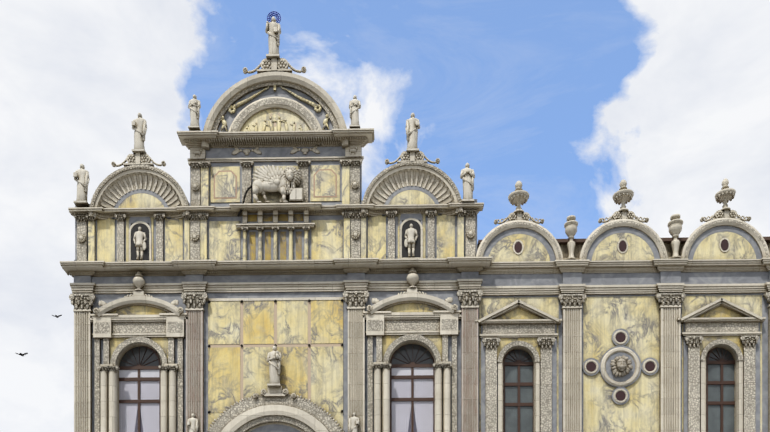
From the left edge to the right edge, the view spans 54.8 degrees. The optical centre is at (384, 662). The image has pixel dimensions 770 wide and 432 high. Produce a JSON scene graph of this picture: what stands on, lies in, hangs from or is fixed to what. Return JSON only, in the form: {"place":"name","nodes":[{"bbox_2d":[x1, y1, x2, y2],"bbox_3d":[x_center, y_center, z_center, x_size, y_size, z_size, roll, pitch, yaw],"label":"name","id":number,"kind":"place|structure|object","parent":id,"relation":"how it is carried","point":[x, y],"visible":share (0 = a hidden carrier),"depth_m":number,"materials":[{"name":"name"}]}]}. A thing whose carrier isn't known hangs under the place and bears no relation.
{"place":"outdoors","nodes":[
{"label":"outdoors","id":0,"kind":"place"},
{"bbox_2d":[16,315,61,355],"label":"birds","id":1,"kind":"object","parent":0,"point":[56,316],"visible":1,"depth_m":70.27},
{"bbox_2d":[208,113,342,402],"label":"beige facade strips","id":2,"kind":"object","parent":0,"point":[278,345],"visible":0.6,"depth_m":29.75,"materials":[{"name":"beige stone"}]},
{"bbox_2d":[248,214,302,259],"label":"marble panels","id":3,"kind":"object","parent":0,"point":[269,217],"visible":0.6,"depth_m":29.72,"materials":[{"name":"yellow stone"}]},
{"bbox_2d":[214,169,336,198],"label":"panel frames","id":4,"kind":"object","parent":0,"point":[314,185],"visible":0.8,"depth_m":29.70,"materials":[{"name":"beige stone"}]},
{"bbox_2d":[208,299,342,412],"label":"metal studs","id":5,"kind":"object","parent":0,"point":[241,301],"visible":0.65,"depth_m":29.70,"materials":[{"name":"metal"}]},
{"bbox_2d":[97,193,454,429],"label":"marble panels","id":6,"kind":"object","parent":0,"point":[326,362],"visible":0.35,"depth_m":29.72,"materials":[{"name":"beige stone"}]},
{"bbox_2d":[186,308,477,431],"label":"pilasters","id":7,"kind":"object","parent":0,"point":[195,367],"visible":0.85,"depth_m":29.50,"materials":[{"name":"grey stone"}]},
{"bbox_2d":[0,0,769,431],"label":"sky","id":8,"kind":"structure","parent":0,"point":[569,101],"materials":[{"name":"blue"}]},
{"bbox_2d":[131,220,706,356],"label":"niches","id":9,"kind":"object","parent":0,"point":[405,226],"depth_m":29.60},
{"bbox_2d":[69,82,769,431],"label":"carved stone trim","id":10,"kind":"structure","parent":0,"point":[194,300],"depth_m":29.53,"materials":[{"name":"grey stone"}]},
{"bbox_2d":[74,87,769,431],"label":"building facade","id":11,"kind":"structure","parent":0,"point":[623,278],"depth_m":29.64,"materials":[{"name":"grey stone"}]},
{"bbox_2d":[88,108,761,431],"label":"marble wall panels","id":12,"kind":"object","parent":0,"point":[635,317],"visible":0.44,"depth_m":29.54,"materials":[{"name":"beige stone"}]},
{"bbox_2d":[110,300,743,412],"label":"wall","id":13,"kind":"structure","parent":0,"point":[258,328],"depth_m":29.72,"materials":[{"name":"yellow stone"}]},
{"bbox_2d":[514,239,728,400],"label":"round stone inlays","id":14,"kind":"object","parent":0,"point":[591,367],"visible":0.73,"depth_m":29.44,"materials":[{"name":"stone"}]},
{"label":"stone building","id":15,"kind":"structure","parent":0},
{"bbox_2d":[60,71,769,431],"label":"stone moldings","id":16,"kind":"structure","parent":15,"relation":"attached to","point":[352,141],"depth_m":29.47,"materials":[{"name":"grey stone"}]},
{"bbox_2d":[73,164,89,206],"bbox_3d":[-12.109,-19.102,29.636,0.601,1.660,0.443,0,0,1],"label":"statue","id":17,"kind":"object","parent":16,"relation":"on","point":[81,174],"visible":1,"depth_m":29.54,"materials":[{"name":"stone"}]},
{"bbox_2d":[111,152,165,166],"bbox_3d":[-9.844,-20.078,29.657,2.178,0.493,0.226,0,0,1],"label":"scroll ornament","id":18,"kind":"object","parent":16,"relation":"on","point":[137,158],"visible":1,"depth_m":29.59,"materials":[{"name":"stone"}]},
{"bbox_2d":[132,113,146,154],"bbox_3d":[-9.806,-21.148,29.641,0.595,1.642,0.438,0,0,1],"label":"statue lunette","id":19,"kind":"object","parent":18,"relation":"on","point":[139,125],"visible":0.96,"depth_m":29.54,"materials":[{"name":"stone"}]},
{"bbox_2d":[119,381,158,431],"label":"glass window","id":20,"kind":"structure","parent":16,"relation":"attached to","point":[128,390],"depth_m":30.20,"materials":[{"name":"white glass"}]},
{"bbox_2d":[133,271,144,290],"bbox_3d":[-9.829,-15.250,29.669,0.484,0.852,0.477,0,0,1],"label":"urn finial","id":21,"kind":"object","parent":16,"relation":"on","point":[138,281],"depth_m":29.55,"materials":[{"name":"stone"}]},
{"bbox_2d":[120,346,158,365],"bbox_3d":[-10.014,-12.488,30.213,1.812,0.906,0.020,0,0,1],"label":"fanlight window","id":22,"kind":"structure","parent":16,"relation":"attached to","point":[128,357],"depth_m":30.20,"materials":[{"name":"black glass"}]},
{"bbox_2d":[133,227,146,259],"bbox_3d":[-9.834,-16.823,29.814,0.553,1.356,0.312,0,0,1],"label":"statue","id":23,"kind":"object","parent":16,"relation":"on","point":[139,241],"visible":0.94,"depth_m":29.74,"materials":[{"name":"white stone"}]},
{"bbox_2d":[119,346,160,431],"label":"window frame","id":24,"kind":"structure","parent":16,"relation":"attached to","point":[138,367],"depth_m":30.14,"materials":[{"name":"brown wood"}]},
{"bbox_2d":[119,370,158,377],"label":"window panes","id":25,"kind":"structure","parent":24,"relation":"attached to","point":[134,373],"depth_m":30.18,"materials":[{"name":"white glass"}]},
{"bbox_2d":[135,409,142,431],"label":"curtain","id":26,"kind":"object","parent":24,"relation":"attached to","point":[136,427],"depth_m":30.20,"materials":[{"name":"grey fabric"}]},
{"bbox_2d":[187,414,198,431],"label":"portal statue","id":27,"kind":"object","parent":16,"relation":"on","point":[192,424],"visible":1,"depth_m":29.48,"materials":[{"name":"stone"}]},
{"bbox_2d":[188,94,200,130],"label":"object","id":28,"kind":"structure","parent":16,"relation":"on","point":[194,105],"depth_m":29.27,"materials":[{"name":"stone"}]},
{"bbox_2d":[243,58,305,73],"bbox_3d":[-4.413,-23.845,29.650,2.540,0.575,0.226,0,0,1],"label":"scroll ornament","id":29,"kind":"object","parent":16,"relation":"on","point":[274,64],"visible":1,"depth_m":29.59,"materials":[{"name":"stone"}]},
{"bbox_2d":[265,17,280,60],"bbox_3d":[-4.459,-24.941,29.639,0.637,1.712,0.448,0,0,1],"label":"st mark statue","id":30,"kind":"object","parent":29,"relation":"on","point":[273,30],"visible":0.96,"depth_m":29.53,"materials":[{"name":"stone"}]},
{"bbox_2d":[267,11,280,22],"bbox_3d":[-4.451,-25.814,29.744,0.566,0.568,0.036,0,0,1],"label":"halo","id":31,"kind":"object","parent":30,"relation":"attached to","point":[276,15],"visible":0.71,"depth_m":29.73,"materials":[{"name":"blue"}]},
{"bbox_2d":[267,346,281,386],"bbox_3d":[-4.388,-11.758,29.440,0.590,1.643,0.428,0,0,1],"label":"charity statue","id":32,"kind":"object","parent":16,"relation":"attached to","point":[274,359],"visible":1,"depth_m":29.33,"materials":[{"name":"stone"}]},
{"bbox_2d":[221,85,329,131],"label":"relief carvings","id":33,"kind":"object","parent":16,"relation":"attached to","point":[315,106],"visible":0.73,"depth_m":29.70,"materials":[{"name":"stone"}]},
{"bbox_2d":[251,165,302,202],"bbox_3d":[-4.279,-18.933,29.419,2.054,1.582,0.591,0,0,1],"label":"winged lion of st mark","id":34,"kind":"object","parent":16,"relation":"attached to","point":[285,182],"visible":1,"depth_m":29.33,"materials":[{"name":"stone"}]},
{"bbox_2d":[237,185,251,216],"bbox_3d":[-5.520,-18.335,29.485,0.694,1.244,0.080,0,0,1],"label":"lion's tail","id":35,"kind":"object","parent":34,"relation":"attached to","point":[243,201],"visible":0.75,"depth_m":29.46},
{"bbox_2d":[348,413,359,431],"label":"portal statue","id":36,"kind":"object","parent":16,"relation":"attached to","point":[353,422],"visible":1,"depth_m":29.36,"materials":[{"name":"stone"}]},
{"bbox_2d":[349,95,360,128],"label":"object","id":37,"kind":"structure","parent":16,"relation":"on","point":[354,105],"depth_m":29.14,"materials":[{"name":"stone"}]},
{"bbox_2d":[404,224,417,257],"bbox_3d":[1.041,-16.823,29.596,0.553,1.356,0.296,0,0,1],"label":"statue","id":38,"kind":"object","parent":16,"relation":"on","point":[410,235],"visible":1,"depth_m":29.52,"materials":[{"name":"white stone"}]},
{"bbox_2d":[392,379,432,431],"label":"glass window","id":39,"kind":"structure","parent":16,"relation":"attached to","point":[423,410],"depth_m":29.98,"materials":[{"name":"white glass"}]},
{"bbox_2d":[390,344,434,431],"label":"window frame","id":40,"kind":"structure","parent":16,"relation":"attached to","point":[412,365],"depth_m":29.93,"materials":[{"name":"brown wood"}]},
{"bbox_2d":[392,368,432,375],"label":"window panes","id":41,"kind":"structure","parent":40,"relation":"attached to","point":[407,371],"depth_m":29.97,"materials":[{"name":"white glass"}]},
{"bbox_2d":[408,411,416,431],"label":"curtain","id":42,"kind":"object","parent":40,"relation":"attached to","point":[409,428],"depth_m":29.98,"materials":[{"name":"grey fabric"}]},
{"bbox_2d":[392,344,432,363],"bbox_3d":[1.109,-12.488,29.995,1.812,0.906,0.020,0,0,1],"label":"fanlight window","id":43,"kind":"structure","parent":16,"relation":"attached to","point":[423,353],"depth_m":29.98,"materials":[{"name":"black glass"}]},
{"bbox_2d":[385,151,439,164],"bbox_3d":[1.085,-20.036,29.442,2.178,0.493,0.226,0,0,1],"label":"scroll ornament","id":44,"kind":"object","parent":16,"relation":"on","point":[404,156],"visible":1,"depth_m":29.38,"materials":[{"name":"stone"}]},
{"bbox_2d":[405,113,419,152],"bbox_3d":[1.102,-21.009,29.427,0.584,1.613,0.430,0,0,1],"label":"statue lunette","id":45,"kind":"object","parent":44,"relation":"on","point":[412,127],"visible":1,"depth_m":29.33,"materials":[{"name":"stone"}]},
{"bbox_2d":[406,267,418,288],"bbox_3d":[1.099,-15.268,29.455,0.503,0.889,0.495,0,0,1],"label":"urn finial","id":46,"kind":"object","parent":16,"relation":"on","point":[412,278],"depth_m":29.33,"materials":[{"name":"stone"}]},
{"bbox_2d":[460,163,474,202],"bbox_3d":[3.261,-18.960,29.344,0.594,1.610,0.412,0,0,1],"label":"statue","id":47,"kind":"object","parent":16,"relation":"on","point":[467,175],"visible":0.96,"depth_m":29.23,"materials":[{"name":"stone"}]},
{"bbox_2d":[503,350,533,431],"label":"window frame","id":48,"kind":"object","parent":16,"relation":"attached to","point":[518,363],"visible":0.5,"depth_m":29.85,"materials":[{"name":"brown wood"}]},
{"bbox_2d":[505,366,532,431],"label":"window glass","id":49,"kind":"object","parent":48,"relation":"in","point":[511,412],"depth_m":29.90,"materials":[{"name":"grey glass"}]},
{"bbox_2d":[505,349,532,361],"bbox_3d":[5.397,-12.389,29.911,1.246,0.623,0.020,0,0,1],"label":"fanlight grille","id":50,"kind":"object","parent":48,"relation":"in","point":[519,353],"depth_m":29.90,"materials":[{"name":"black metal"}]},
{"bbox_2d":[494,212,543,224],"bbox_3d":[5.348,-17.727,29.608,1.990,0.461,0.226,0,0,1],"label":"scroll ornament","id":51,"kind":"object","parent":16,"relation":"attached to","point":[513,216],"visible":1,"depth_m":29.55,"materials":[{"name":"stone"}]},
{"bbox_2d":[508,181,528,213],"bbox_3d":[5.334,-18.569,29.622,0.844,1.320,0.832,0,0,1],"label":"roof urn","id":52,"kind":"object","parent":51,"relation":"on","point":[518,197],"visible":1,"depth_m":29.49,"materials":[{"name":"stone"}]},
{"bbox_2d":[564,215,577,259],"bbox_3d":[7.403,-16.875,29.531,0.544,1.827,0.536,0,0,1],"label":"roof vase","id":53,"kind":"object","parent":16,"relation":"on","point":[570,225],"visible":1,"depth_m":29.41,"materials":[{"name":"stone"}]},
{"bbox_2d":[610,355,632,376],"bbox_3d":[9.347,-11.716,29.298,0.917,0.877,0.382,0,0,1],"label":"relief","id":54,"kind":"object","parent":16,"relation":"attached to","point":[621,366],"visible":1,"depth_m":29.28,"materials":[{"name":"stone"}]},
{"bbox_2d":[598,211,648,222],"bbox_3d":[9.491,-17.727,29.527,1.990,0.461,0.226,0,0,1],"label":"scroll ornament","id":55,"kind":"object","parent":16,"relation":"attached to","point":[616,215],"visible":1,"depth_m":29.47,"materials":[{"name":"stone"}]},
{"bbox_2d":[612,179,633,211],"bbox_3d":[9.477,-18.569,29.541,0.824,1.320,0.811,0,0,1],"label":"roof urn","id":56,"kind":"object","parent":55,"relation":"on","point":[623,195],"visible":0.96,"depth_m":29.41,"materials":[{"name":"stone"}]},
{"bbox_2d":[478,242,769,257],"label":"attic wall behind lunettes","id":57,"kind":"structure","parent":16,"relation":"on","point":[577,249],"depth_m":29.72,"materials":[{"name":"stone"}]},
{"bbox_2d":[668,214,682,258],"bbox_3d":[11.518,-16.874,29.451,0.581,1.825,0.573,0,0,1],"label":"roof vase","id":58,"kind":"object","parent":16,"relation":"on","point":[675,223],"visible":0.92,"depth_m":29.32,"materials":[{"name":"stone"}]},
{"bbox_2d":[706,347,734,431],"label":"window frame","id":59,"kind":"object","parent":16,"relation":"attached to","point":[721,382],"visible":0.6,"depth_m":29.69,"materials":[{"name":"brown wood"}]},
{"bbox_2d":[708,364,733,431],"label":"window glass","id":60,"kind":"object","parent":59,"relation":"in","point":[714,395],"depth_m":29.74,"materials":[{"name":"grey glass"}]},
{"bbox_2d":[709,348,733,360],"bbox_3d":[13.506,-12.389,29.752,1.246,0.623,0.020,0,0,1],"label":"fanlight grille","id":61,"kind":"object","parent":59,"relation":"in","point":[728,355],"depth_m":29.74,"materials":[{"name":"black metal"}]},
{"bbox_2d":[700,210,750,221],"bbox_3d":[13.515,-17.727,29.448,1.990,0.461,0.226,0,0,1],"label":"scroll ornament","id":62,"kind":"object","parent":16,"relation":"attached to","point":[725,214],"visible":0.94,"depth_m":29.39,"materials":[{"name":"stone"}]},
{"bbox_2d":[715,178,735,210],"bbox_3d":[13.501,-18.564,29.462,0.771,1.310,0.759,0,0,1],"label":"roof urn","id":63,"kind":"object","parent":62,"relation":"on","point":[725,194],"visible":0.96,"depth_m":29.35,"materials":[{"name":"stone"}]},
{"bbox_2d":[477,237,769,249],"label":"roof eave","id":64,"kind":"object","parent":15,"relation":"on","point":[664,240],"visible":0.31,"depth_m":29.55,"materials":[{"name":"tile"}]}
]}

